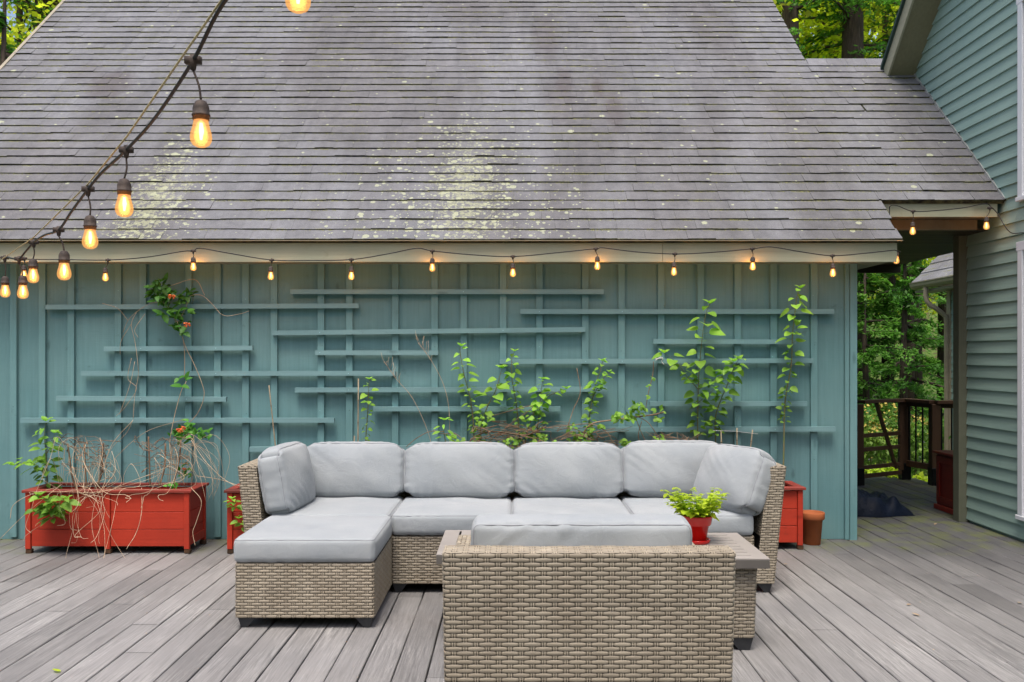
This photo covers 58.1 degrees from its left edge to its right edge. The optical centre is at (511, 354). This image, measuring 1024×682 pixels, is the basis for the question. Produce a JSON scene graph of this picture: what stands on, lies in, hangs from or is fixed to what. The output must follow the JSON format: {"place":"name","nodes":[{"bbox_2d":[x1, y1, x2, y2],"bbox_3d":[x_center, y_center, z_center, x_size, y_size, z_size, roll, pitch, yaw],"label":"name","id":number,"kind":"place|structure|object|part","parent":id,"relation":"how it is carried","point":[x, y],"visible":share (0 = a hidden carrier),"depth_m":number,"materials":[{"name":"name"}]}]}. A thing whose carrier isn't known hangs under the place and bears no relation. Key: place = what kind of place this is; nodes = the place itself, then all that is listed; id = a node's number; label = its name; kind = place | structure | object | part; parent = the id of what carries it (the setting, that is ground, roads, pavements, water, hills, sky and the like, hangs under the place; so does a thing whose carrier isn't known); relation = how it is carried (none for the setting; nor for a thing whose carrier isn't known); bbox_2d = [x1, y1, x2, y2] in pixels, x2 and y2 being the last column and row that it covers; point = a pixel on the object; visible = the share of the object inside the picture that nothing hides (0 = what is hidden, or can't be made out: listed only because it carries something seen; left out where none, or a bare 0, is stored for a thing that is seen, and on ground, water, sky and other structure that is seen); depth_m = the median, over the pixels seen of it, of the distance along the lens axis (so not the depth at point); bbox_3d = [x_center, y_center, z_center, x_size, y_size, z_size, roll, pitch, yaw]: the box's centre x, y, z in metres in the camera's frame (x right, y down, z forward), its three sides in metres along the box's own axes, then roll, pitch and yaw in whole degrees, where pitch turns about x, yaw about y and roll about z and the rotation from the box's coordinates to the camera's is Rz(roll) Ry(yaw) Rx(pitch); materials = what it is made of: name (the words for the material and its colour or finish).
{"place":"outdoors","nodes":[
{"label":"outdoors","id":0,"kind":"place"},
{"bbox_2d":[0,0,222,260],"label":"guide wire","id":1,"kind":"object","parent":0,"point":[166,79],"visible":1,"depth_m":2.37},
{"bbox_2d":[0,0,299,294],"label":"string light","id":2,"kind":"object","parent":1,"relation":"hanging from","point":[200,111],"visible":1,"depth_m":2.53,"materials":[{"name":"black"}]},
{"bbox_2d":[0,0,932,265],"label":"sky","id":3,"kind":"structure","parent":0,"point":[8,14],"materials":[{"name":"white"}]},
{"bbox_2d":[1,386,936,539],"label":"ground","id":4,"kind":"structure","parent":0,"point":[881,428],"depth_m":41.84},
{"bbox_2d":[0,0,15,65],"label":"young hemlock","id":5,"kind":"object","parent":4,"relation":"on","point":[7,50],"visible":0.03,"depth_m":17.16,"materials":[{"name":"green plant"}]},
{"bbox_2d":[0,0,52,42],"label":"hemlock tree","id":6,"kind":"object","parent":4,"relation":"on","point":[18,14],"visible":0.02,"depth_m":20.96,"materials":[{"name":"green plant"}]},
{"bbox_2d":[0,0,58,49],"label":"maple tree","id":7,"kind":"object","parent":4,"relation":"on","point":[42,4],"visible":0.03,"depth_m":20.68,"materials":[{"name":"green plant"}]},
{"bbox_2d":[0,0,60,47],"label":"hemlock tree","id":8,"kind":"object","parent":4,"relation":"on","point":[55,3],"visible":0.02,"depth_m":23.03,"materials":[{"name":"green plant"}]},
{"bbox_2d":[0,0,61,48],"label":"maple tree","id":9,"kind":"object","parent":4,"relation":"on","point":[18,19],"depth_m":24.90,"materials":[{"name":"green plant"}]},
{"bbox_2d":[779,7,892,295],"bbox_3d":[7.688,-6.000,28.948,11.324,17.006,10.748,0,0,-36],"label":"maple tree","id":10,"kind":"object","parent":4,"relation":"on","point":[830,38],"visible":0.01,"depth_m":25.39,"materials":[{"name":"green plant"}]},
{"bbox_2d":[775,1,897,59],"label":"maple tree","id":11,"kind":"object","parent":4,"relation":"on","point":[811,24],"visible":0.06,"depth_m":23.75,"materials":[{"name":"green plant"}]},
{"bbox_2d":[773,0,900,43],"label":"maple tree","id":12,"kind":"object","parent":4,"relation":"on","point":[807,13],"visible":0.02,"depth_m":23.52,"materials":[{"name":"green plant"}]},
{"bbox_2d":[776,0,899,58],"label":"hemlock tree","id":13,"kind":"object","parent":4,"relation":"on","point":[790,13],"visible":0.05,"depth_m":21.31,"materials":[{"name":"green plant"}]},
{"bbox_2d":[800,1,896,57],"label":"maple tree","id":14,"kind":"object","parent":4,"relation":"on","point":[872,32],"depth_m":27.79,"materials":[{"name":"green plant"}]},
{"bbox_2d":[799,0,900,403],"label":"hemlock tree","id":15,"kind":"object","parent":4,"relation":"on","point":[853,44],"visible":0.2,"depth_m":22.28,"materials":[{"name":"green plant"}]},
{"bbox_2d":[799,0,937,338],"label":"maple tree","id":16,"kind":"object","parent":4,"relation":"on","point":[922,263],"visible":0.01,"depth_m":32.91,"materials":[{"name":"green plant"}]},
{"bbox_2d":[802,4,936,377],"bbox_3d":[15.046,-7.317,37.827,13.212,19.840,12.539,0,0,-25],"label":"maple tree","id":17,"kind":"object","parent":4,"relation":"on","point":[869,298],"depth_m":36.99,"materials":[{"name":"green plant"}]},
{"bbox_2d":[858,376,897,403],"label":"young hemlock","id":18,"kind":"object","parent":4,"relation":"on","point":[888,396],"depth_m":21.54,"materials":[{"name":"green plant"}]},
{"bbox_2d":[866,5,895,415],"bbox_3d":[10.231,-5.249,26.012,1.738,14.505,2.271,0,0,9],"label":"dead tree","id":19,"kind":"object","parent":4,"relation":"on","point":[892,279],"visible":0.01,"depth_m":25.78,"materials":[{"name":"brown plant"}]},
{"bbox_2d":[865,462,897,477],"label":"shrub","id":20,"kind":"object","parent":4,"relation":"on","point":[877,470],"visible":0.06,"depth_m":12.39,"materials":[{"name":"green plant"}]},
{"bbox_2d":[857,273,915,457],"bbox_3d":[6.706,0.045,17.304,2.982,4.492,2.125,0,0,1],"label":"young hemlock","id":21,"kind":"object","parent":4,"relation":"on","point":[864,359],"visible":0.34,"depth_m":17.11,"materials":[{"name":"green plant"}]},
{"bbox_2d":[857,397,919,456],"bbox_3d":[5.721,1.324,16.241,2.397,1.169,1.889,0,0,0],"label":"shrub","id":22,"kind":"object","parent":4,"relation":"on","point":[868,409],"visible":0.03,"depth_m":15.95,"materials":[{"name":"green plant"}]},
{"bbox_2d":[826,0,952,414],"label":"hemlock tree","id":23,"kind":"object","parent":4,"relation":"on","point":[918,375],"visible":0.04,"depth_m":24.26,"materials":[{"name":"green plant"}]},
{"bbox_2d":[864,412,927,476],"bbox_3d":[5.359,1.382,13.585,1.512,1.104,1.393,0,0,-27],"label":"flowering shrub","id":24,"kind":"object","parent":4,"relation":"on","point":[871,441],"visible":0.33,"depth_m":13.40,"materials":[{"name":"green plant"}]},
{"bbox_2d":[857,273,938,415],"bbox_3d":[7.300,-1.073,20.785,4.778,7.198,3.406,0,0,-20],"label":"young hemlock","id":25,"kind":"object","parent":4,"relation":"on","point":[878,323],"visible":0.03,"depth_m":20.36,"materials":[{"name":"green plant"}]},
{"bbox_2d":[857,259,943,422],"bbox_3d":[9.616,-1.192,21.680,3.542,7.486,4.969,0,0,-16],"label":"young hemlock","id":26,"kind":"object","parent":4,"relation":"on","point":[878,306],"visible":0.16,"depth_m":21.71,"materials":[{"name":"green plant"}]},
{"bbox_2d":[857,262,945,427],"bbox_3d":[7.831,-0.359,18.864,2.588,5.471,3.631,0,0,-24],"label":"young hemlock","id":27,"kind":"object","parent":4,"relation":"on","point":[904,307],"visible":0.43,"depth_m":18.69,"materials":[{"name":"green plant"}]},
{"bbox_2d":[864,410,943,478],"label":"undergrowth","id":28,"kind":"object","parent":4,"relation":"on","point":[913,470],"visible":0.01,"depth_m":14.31,"materials":[{"name":"green plant"}]},
{"bbox_2d":[867,275,943,399],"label":"young hemlock","id":29,"kind":"object","parent":4,"relation":"on","point":[872,289],"visible":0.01,"depth_m":25.53,"materials":[{"name":"green plant"}]},
{"bbox_2d":[864,403,950,463],"bbox_3d":[5.976,1.318,14.405,1.530,1.180,1.318,0,0,0],"label":"flowering shrub","id":30,"kind":"object","parent":4,"relation":"on","point":[887,420],"visible":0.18,"depth_m":14.29,"materials":[{"name":"green plant"}]},
{"bbox_2d":[888,441,943,469],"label":"shrub","id":31,"kind":"object","parent":4,"relation":"on","point":[926,455],"visible":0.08,"depth_m":15.22,"materials":[{"name":"green plant"}]},
{"bbox_2d":[911,417,943,451],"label":"shrub","id":32,"kind":"object","parent":4,"relation":"on","point":[926,419],"visible":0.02,"depth_m":15.93,"materials":[{"name":"green plant"}]},
{"bbox_2d":[937,294,939,395],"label":"hemlock tree","id":33,"kind":"object","parent":4,"relation":"on","point":[937,335],"depth_m":27.00,"materials":[{"name":"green plant"}]},
{"bbox_2d":[938,284,950,414],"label":"dead tree","id":34,"kind":"object","parent":4,"relation":"on","point":[941,350],"visible":0.01,"depth_m":26.70,"materials":[{"name":"brown plant"}]},
{"label":"mulch bed","id":35,"kind":"structure","parent":4,"relation":"on","visible":0},
{"bbox_2d":[912,471,927,481],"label":"shrub","id":36,"kind":"object","parent":35,"relation":"on","point":[920,476],"visible":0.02,"depth_m":11.88,"materials":[{"name":"green plant"}]},
{"bbox_2d":[0,476,1023,681],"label":"deck","id":37,"kind":"structure","parent":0,"point":[844,612],"depth_m":5.22,"materials":[{"name":"grey paint"}]},
{"bbox_2d":[21,483,208,553],"bbox_3d":[-3.047,1.258,7.130,1.275,0.481,0.420,0,0,0],"label":"planter box","id":38,"kind":"object","parent":37,"relation":"on","point":[170,519],"visible":0.86,"depth_m":6.95,"materials":[{"name":"red paint"}]},
{"bbox_2d":[3,416,63,488],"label":"sapling","id":39,"kind":"object","parent":38,"relation":"in","point":[42,460],"visible":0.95,"depth_m":7.13,"materials":[{"name":"green plant"}]},
{"bbox_2d":[24,491,65,517],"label":"seedling","id":40,"kind":"object","parent":38,"relation":"in","point":[39,508],"visible":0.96,"depth_m":6.80,"materials":[{"name":"green plant"}]},
{"bbox_2d":[37,495,80,526],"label":"seedling","id":41,"kind":"object","parent":38,"relation":"in","point":[67,504],"visible":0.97,"depth_m":6.80,"materials":[{"name":"green plant"}]},
{"bbox_2d":[53,434,120,488],"bbox_3d":[-3.339,0.832,7.149,0.558,0.459,0.232,0,0,0],"label":"dry vine","id":42,"kind":"object","parent":38,"relation":"in","point":[98,454],"visible":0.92,"depth_m":7.15,"materials":[{"name":"brown plant"}]},
{"bbox_2d":[0,420,238,557],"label":"dry vine","id":43,"kind":"object","parent":38,"relation":"in","point":[93,482],"visible":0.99,"depth_m":6.98,"materials":[{"name":"plant"}]},
{"bbox_2d":[134,436,189,487],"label":"dry vine","id":44,"kind":"object","parent":38,"relation":"in","point":[165,452],"visible":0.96,"depth_m":7.15,"materials":[{"name":"brown plant"}]},
{"bbox_2d":[97,272,247,488],"bbox_3d":[-2.721,0.205,7.234,1.240,1.726,0.415,0,0,0],"label":"honeysuckle vine","id":45,"kind":"object","parent":38,"relation":"in","point":[166,296],"visible":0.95,"depth_m":7.32,"materials":[{"name":"green plant"}]},
{"bbox_2d":[224,484,243,553],"bbox_3d":[-1.528,1.258,7.130,1.275,0.481,0.420,0,0,0],"label":"planter box","id":46,"kind":"object","parent":37,"relation":"on","point":[233,532],"visible":0.2,"depth_m":6.94,"materials":[{"name":"red paint"}]},
{"bbox_2d":[224,496,241,511],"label":"seedling","id":47,"kind":"object","parent":46,"relation":"in","point":[239,507],"visible":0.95,"depth_m":6.87,"materials":[{"name":"green plant"}]},
{"bbox_2d":[229,515,244,532],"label":"seedling","id":48,"kind":"object","parent":46,"relation":"in","point":[237,524],"visible":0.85,"depth_m":6.86,"materials":[{"name":"green plant"}]},
{"bbox_2d":[268,385,275,445],"bbox_3d":[-1.855,0.640,7.200,0.095,0.801,0.013,0,0,0],"label":"bamboo stake","id":49,"kind":"object","parent":46,"relation":"on","point":[272,416],"visible":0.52,"depth_m":7.20,"materials":[{"name":"beige wood"}]},
{"bbox_2d":[357,379,358,441],"bbox_3d":[-1.194,0.609,7.150,0.018,0.848,0.014,0,0,0],"label":"bamboo stake","id":50,"kind":"object","parent":46,"relation":"in","point":[358,415],"visible":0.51,"depth_m":7.15,"materials":[{"name":"beige wood"}]},
{"bbox_2d":[360,377,378,440],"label":"sapling","id":51,"kind":"object","parent":46,"relation":"in","point":[363,395],"visible":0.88,"depth_m":7.28,"materials":[{"name":"green plant"}]},
{"bbox_2d":[235,537,391,626],"bbox_3d":[-1.135,1.318,5.405,0.768,0.362,0.738,0,0,0],"label":"ottoman","id":52,"kind":"object","parent":37,"relation":"on","point":[358,591],"visible":0.86,"depth_m":5.04,"materials":[{"name":"wicker"}]},
{"bbox_2d":[234,515,391,562],"bbox_3d":[-1.137,1.071,5.400,0.798,0.158,0.761,0,0,0],"label":"cushion","id":53,"kind":"object","parent":52,"relation":"on","point":[304,539],"visible":1,"depth_m":5.05,"materials":[{"name":"grey fabric"}]},
{"bbox_2d":[238,458,405,535],"bbox_3d":[-1.246,1.099,6.270,0.967,0.799,0.967,0,0,0],"label":"sofa section","id":54,"kind":"object","parent":37,"relation":"on","point":[253,509],"visible":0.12,"depth_m":5.79,"materials":[{"name":"wicker"}]},
{"bbox_2d":[271,496,403,518],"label":"cushion","id":55,"kind":"object","parent":54,"relation":"on","point":[350,506],"visible":0.39,"depth_m":6.00,"materials":[{"name":"grey fabric"}]},
{"bbox_2d":[258,441,315,514],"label":"cushion","id":56,"kind":"object","parent":55,"relation":"on","point":[286,478],"visible":0.95,"depth_m":5.80,"materials":[{"name":"grey fabric"}]},
{"bbox_2d":[307,441,404,497],"bbox_3d":[-1.115,0.817,6.505,0.743,0.409,0.271,0,-11,0],"label":"cushion","id":57,"kind":"object","parent":55,"relation":"on","point":[358,469],"visible":0.78,"depth_m":6.39,"materials":[{"name":"grey fabric"}]},
{"bbox_2d":[391,492,511,591],"bbox_3d":[-0.382,1.109,6.270,0.765,0.779,0.967,0,0,0],"label":"sofa section","id":58,"kind":"object","parent":37,"relation":"on","point":[413,558],"visible":0.17,"depth_m":5.79,"materials":[{"name":"wicker"}]},
{"bbox_2d":[392,496,511,535],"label":"cushion","id":59,"kind":"object","parent":58,"relation":"on","point":[412,515],"visible":0.77,"depth_m":5.82,"materials":[{"name":"grey fabric"}]},
{"bbox_2d":[404,441,514,498],"bbox_3d":[-0.366,0.817,6.485,0.789,0.410,0.264,0,-12,0],"label":"cushion","id":60,"kind":"object","parent":59,"relation":"on","point":[484,470],"visible":0.94,"depth_m":6.38,"materials":[{"name":"grey fabric"}]},
{"bbox_2d":[0,0,904,539],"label":"garage building","id":61,"kind":"structure","parent":37,"relation":"on","point":[688,132],"depth_m":7.50,"materials":[{"name":"wood"}]},
{"bbox_2d":[20,289,835,451],"bbox_3d":[-0.679,0.128,7.449,6.580,1.310,0.038,0,0,0],"label":"wall trellis","id":62,"kind":"object","parent":61,"relation":"attached to","point":[420,352],"depth_m":7.43,"materials":[{"name":"teal wood"}]},
{"bbox_2d":[21,203,1023,278],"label":"string light","id":63,"kind":"object","parent":61,"relation":"attached to","point":[512,266],"visible":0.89,"depth_m":7.17,"materials":[{"name":"yellow"}]},
{"bbox_2d":[436,530,470,563],"bbox_3d":[0.027,1.258,5.025,0.826,0.481,0.650,0,0,0],"label":"coffee table","id":64,"kind":"object","parent":37,"relation":"on","point":[450,537],"depth_m":5.08,"materials":[{"name":"wood"}]},
{"bbox_2d":[512,492,617,499],"bbox_3d":[0.382,1.109,6.270,0.765,0.779,0.967,0,0,0],"label":"sofa section","id":65,"kind":"object","parent":37,"relation":"on","point":[514,494],"visible":0.01,"depth_m":6.61,"materials":[{"name":"plastic"}]},
{"bbox_2d":[512,496,629,513],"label":"cushion","id":66,"kind":"object","parent":65,"relation":"on","point":[555,505],"visible":0.47,"depth_m":6.04,"materials":[{"name":"grey fabric"}]},
{"bbox_2d":[514,442,623,498],"bbox_3d":[0.397,0.817,6.485,0.790,0.408,0.258,0,-11,1],"label":"cushion","id":67,"kind":"object","parent":66,"relation":"on","point":[585,470],"visible":0.93,"depth_m":6.38,"materials":[{"name":"grey fabric"}]},
{"bbox_2d":[442,535,735,681],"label":"wicker armchair","id":68,"kind":"object","parent":37,"relation":"on","point":[602,613],"visible":1,"depth_m":3.24,"materials":[{"name":"wicker"}]},
{"bbox_2d":[470,514,691,545],"bbox_3d":[0.255,0.835,3.430,0.822,0.485,0.184,0,6,0],"label":"cushion","id":69,"kind":"object","parent":68,"relation":"on","point":[584,529],"visible":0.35,"depth_m":3.34,"materials":[{"name":"grey fabric"}]},
{"bbox_2d":[618,462,785,591],"bbox_3d":[1.246,1.099,6.270,0.967,0.799,0.967,0,0,0],"label":"sofa section","id":70,"kind":"object","parent":37,"relation":"on","point":[763,538],"visible":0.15,"depth_m":5.79,"materials":[{"name":"wicker"}]},
{"bbox_2d":[620,496,753,535],"bbox_3d":[1.145,1.069,6.168,0.773,0.171,0.806,0,0,0],"label":"cushion","id":71,"kind":"object","parent":70,"relation":"on","point":[738,523],"visible":0.37,"depth_m":5.80,"materials":[{"name":"grey fabric"}]},
{"bbox_2d":[621,440,717,497],"bbox_3d":[1.135,0.805,6.485,0.753,0.408,0.260,0,-11,0],"label":"cushion","id":72,"kind":"object","parent":71,"relation":"on","point":[652,468],"visible":0.59,"depth_m":6.38,"materials":[{"name":"grey fabric"}]},
{"bbox_2d":[692,444,775,515],"bbox_3d":[1.445,0.815,6.020,0.289,0.452,0.583,27,-12,-25],"label":"cushion","id":73,"kind":"object","parent":71,"relation":"on","point":[740,475],"visible":0.8,"depth_m":5.84,"materials":[{"name":"grey fabric"}]},
{"bbox_2d":[703,533,769,649],"bbox_3d":[0.879,1.258,4.935,0.818,0.481,0.670,0,0,0],"label":"coffee table","id":74,"kind":"object","parent":37,"relation":"on","point":[751,559],"visible":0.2,"depth_m":4.65,"materials":[{"name":"wicker"}]},
{"bbox_2d":[681,515,711,544],"bbox_3d":[1.000,0.943,4.990,0.174,0.150,0.174,0,0,0],"label":"flower pot","id":75,"kind":"object","parent":74,"relation":"on","point":[700,527],"visible":0.69,"depth_m":4.93,"materials":[{"name":"red ceramic"}]},
{"bbox_2d":[660,487,728,521],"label":"herb plant","id":76,"kind":"object","parent":75,"relation":"on","point":[700,510],"visible":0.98,"depth_m":4.93,"materials":[{"name":"green plant"}]},
{"bbox_2d":[779,481,805,549],"bbox_3d":[1.617,1.258,7.250,1.275,0.481,0.380,0,0,0],"label":"planter box","id":77,"kind":"object","parent":37,"relation":"on","point":[791,526],"visible":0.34,"depth_m":7.09,"materials":[{"name":"red paint"}]},
{"bbox_2d":[651,299,741,439],"bbox_3d":[1.463,0.317,7.246,0.726,1.522,0.326,0,0,0],"label":"sapling","id":78,"kind":"object","parent":77,"relation":"on","point":[709,370],"visible":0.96,"depth_m":7.25,"materials":[{"name":"green plant"}]},
{"bbox_2d":[704,355,747,441],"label":"sapling","id":79,"kind":"object","parent":77,"relation":"on","point":[740,371],"visible":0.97,"depth_m":7.27,"materials":[{"name":"green plant"}]},
{"bbox_2d":[736,428,737,444],"bbox_3d":[1.764,0.809,7.220,0.017,0.468,0.016,0,0,0],"label":"bamboo stake","id":80,"kind":"object","parent":77,"relation":"on","point":[736,436],"visible":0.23,"depth_m":7.22,"materials":[{"name":"beige wood"}]},
{"bbox_2d":[775,284,811,464],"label":"sapling","id":81,"kind":"object","parent":77,"relation":"on","point":[787,333],"visible":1,"depth_m":7.28,"materials":[{"name":"green plant"}]},
{"bbox_2d":[803,510,824,544],"bbox_3d":[2.375,1.371,7.300,0.198,0.253,0.198,0,0,0],"label":"flower pot","id":82,"kind":"object","parent":37,"relation":"on","point":[812,525],"visible":0.84,"depth_m":7.24,"materials":[{"name":"ceramic"}]},
{"bbox_2d":[857,398,904,485],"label":"wooden gate","id":83,"kind":"structure","parent":37,"relation":"on","point":[861,466],"depth_m":10.82,"materials":[{"name":"brown wood"}]},
{"bbox_2d":[857,488,914,516],"bbox_3d":[3.295,1.361,8.850,0.910,0.270,0.740,0,0,0],"label":"tarp","id":84,"kind":"object","parent":37,"relation":"on","point":[876,504],"visible":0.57,"depth_m":8.55,"materials":[{"name":"blue plastic"}]},
{"bbox_2d":[803,58,1005,521],"bbox_3d":[3.700,-0.792,9.651,1.800,4.585,4.096,0,0,0],"label":"covered breezeway","id":85,"kind":"object","parent":37,"relation":"on","point":[932,162],"visible":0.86,"depth_m":8.25,"materials":[{"name":"wood"}]},
{"bbox_2d":[898,398,952,485],"bbox_3d":[5.262,1.014,10.659,1.462,0.973,0.556,0,0,22],"label":"deck railing","id":86,"kind":"object","parent":37,"relation":"on","point":[935,424],"visible":0.62,"depth_m":10.63,"materials":[{"name":"brown wood"}]},
{"bbox_2d":[932,450,952,514],"bbox_3d":[4.348,1.218,8.730,0.465,0.565,0.600,0,0,0],"label":"storage cabinet","id":87,"kind":"object","parent":37,"relation":"on","point":[944,480],"visible":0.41,"depth_m":8.84,"materials":[{"name":"red wood"}]},
{"bbox_3d":[4.144,1.205,8.730,0.011,0.450,0.520,0,0,0],"label":"door","id":88,"kind":"part","parent":87,"relation":"part of","materials":[{"name":"red wood"}]},
{"bbox_2d":[880,0,1023,541],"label":"clapboard house","id":89,"kind":"structure","parent":37,"relation":"on","point":[962,61],"depth_m":7.86,"materials":[{"name":"green wood"}]},
{"bbox_2d":[1015,0,1023,201],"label":"window","id":90,"kind":"structure","parent":89,"relation":"in","point":[1020,3],"depth_m":7.32,"materials":[{"name":"white glass"}]},
{"bbox_2d":[1015,241,1023,520],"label":"door","id":91,"kind":"structure","parent":89,"relation":"in","point":[1019,245],"depth_m":7.32,"materials":[{"name":"white glass"}]},
{"bbox_2d":[869,287,937,385],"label":"hills","id":92,"kind":"structure","parent":0,"point":[933,353],"depth_m":61.76,"materials":[{"name":"green plant"}]},
{"bbox_2d":[909,253,952,449],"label":"house","id":93,"kind":"structure","parent":0,"point":[937,271],"depth_m":14.32,"materials":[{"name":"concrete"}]},
{"bbox_3d":[0.048,1.258,7.130,1.275,0.481,0.420,0,0,0],"label":"planter box","id":94,"kind":"object","parent":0,"visible":0},
{"bbox_2d":[381,354,430,440],"bbox_3d":[-0.814,0.418,7.195,0.429,0.872,0.038,0,0,3],"label":"weed stalk","id":95,"kind":"object","parent":94,"relation":"in","point":[406,390],"visible":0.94,"depth_m":7.20,"materials":[{"name":"plant"}]},
{"bbox_2d":[415,332,449,440],"bbox_3d":[-0.628,0.321,7.252,0.277,1.023,0.029,0,0,4],"label":"weed stalk","id":96,"kind":"object","parent":94,"relation":"in","point":[437,371],"visible":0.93,"depth_m":7.25,"materials":[{"name":"plant"}]},
{"bbox_2d":[432,417,453,441],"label":"sapling","id":97,"kind":"object","parent":94,"relation":"in","point":[447,435],"visible":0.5,"depth_m":7.22,"materials":[{"name":"green plant"}]},
{"bbox_2d":[450,343,481,440],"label":"sapling","id":98,"kind":"object","parent":94,"relation":"in","point":[461,376],"visible":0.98,"depth_m":7.28,"materials":[{"name":"green plant"}]},
{"bbox_2d":[470,365,510,441],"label":"sapling","id":99,"kind":"object","parent":94,"relation":"on","point":[499,396],"visible":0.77,"depth_m":7.25,"materials":[{"name":"green plant"}]},
{"bbox_2d":[497,349,526,445],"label":"sapling","id":100,"kind":"object","parent":94,"relation":"in","point":[517,371],"visible":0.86,"depth_m":7.28,"materials":[{"name":"green plant"}]},
{"bbox_2d":[528,377,552,441],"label":"sapling","id":101,"kind":"object","parent":94,"relation":"on","point":[540,403],"visible":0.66,"depth_m":7.26,"materials":[{"name":"green plant"}]},
{"bbox_2d":[522,386,570,442],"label":"sapling","id":102,"kind":"object","parent":94,"relation":"on","point":[548,401],"visible":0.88,"depth_m":7.28,"materials":[{"name":"green plant"}]},
{"bbox_2d":[406,361,702,448],"bbox_3d":[0.353,0.449,7.201,2.366,0.792,0.218,0,0,0],"label":"rambling vine","id":103,"kind":"object","parent":94,"relation":"in","point":[615,418],"visible":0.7,"depth_m":7.20,"materials":[{"name":"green plant"}]},
{"bbox_2d":[581,358,614,440],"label":"sapling","id":104,"kind":"object","parent":94,"relation":"in","point":[598,386],"visible":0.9,"depth_m":7.26,"materials":[{"name":"green plant"}]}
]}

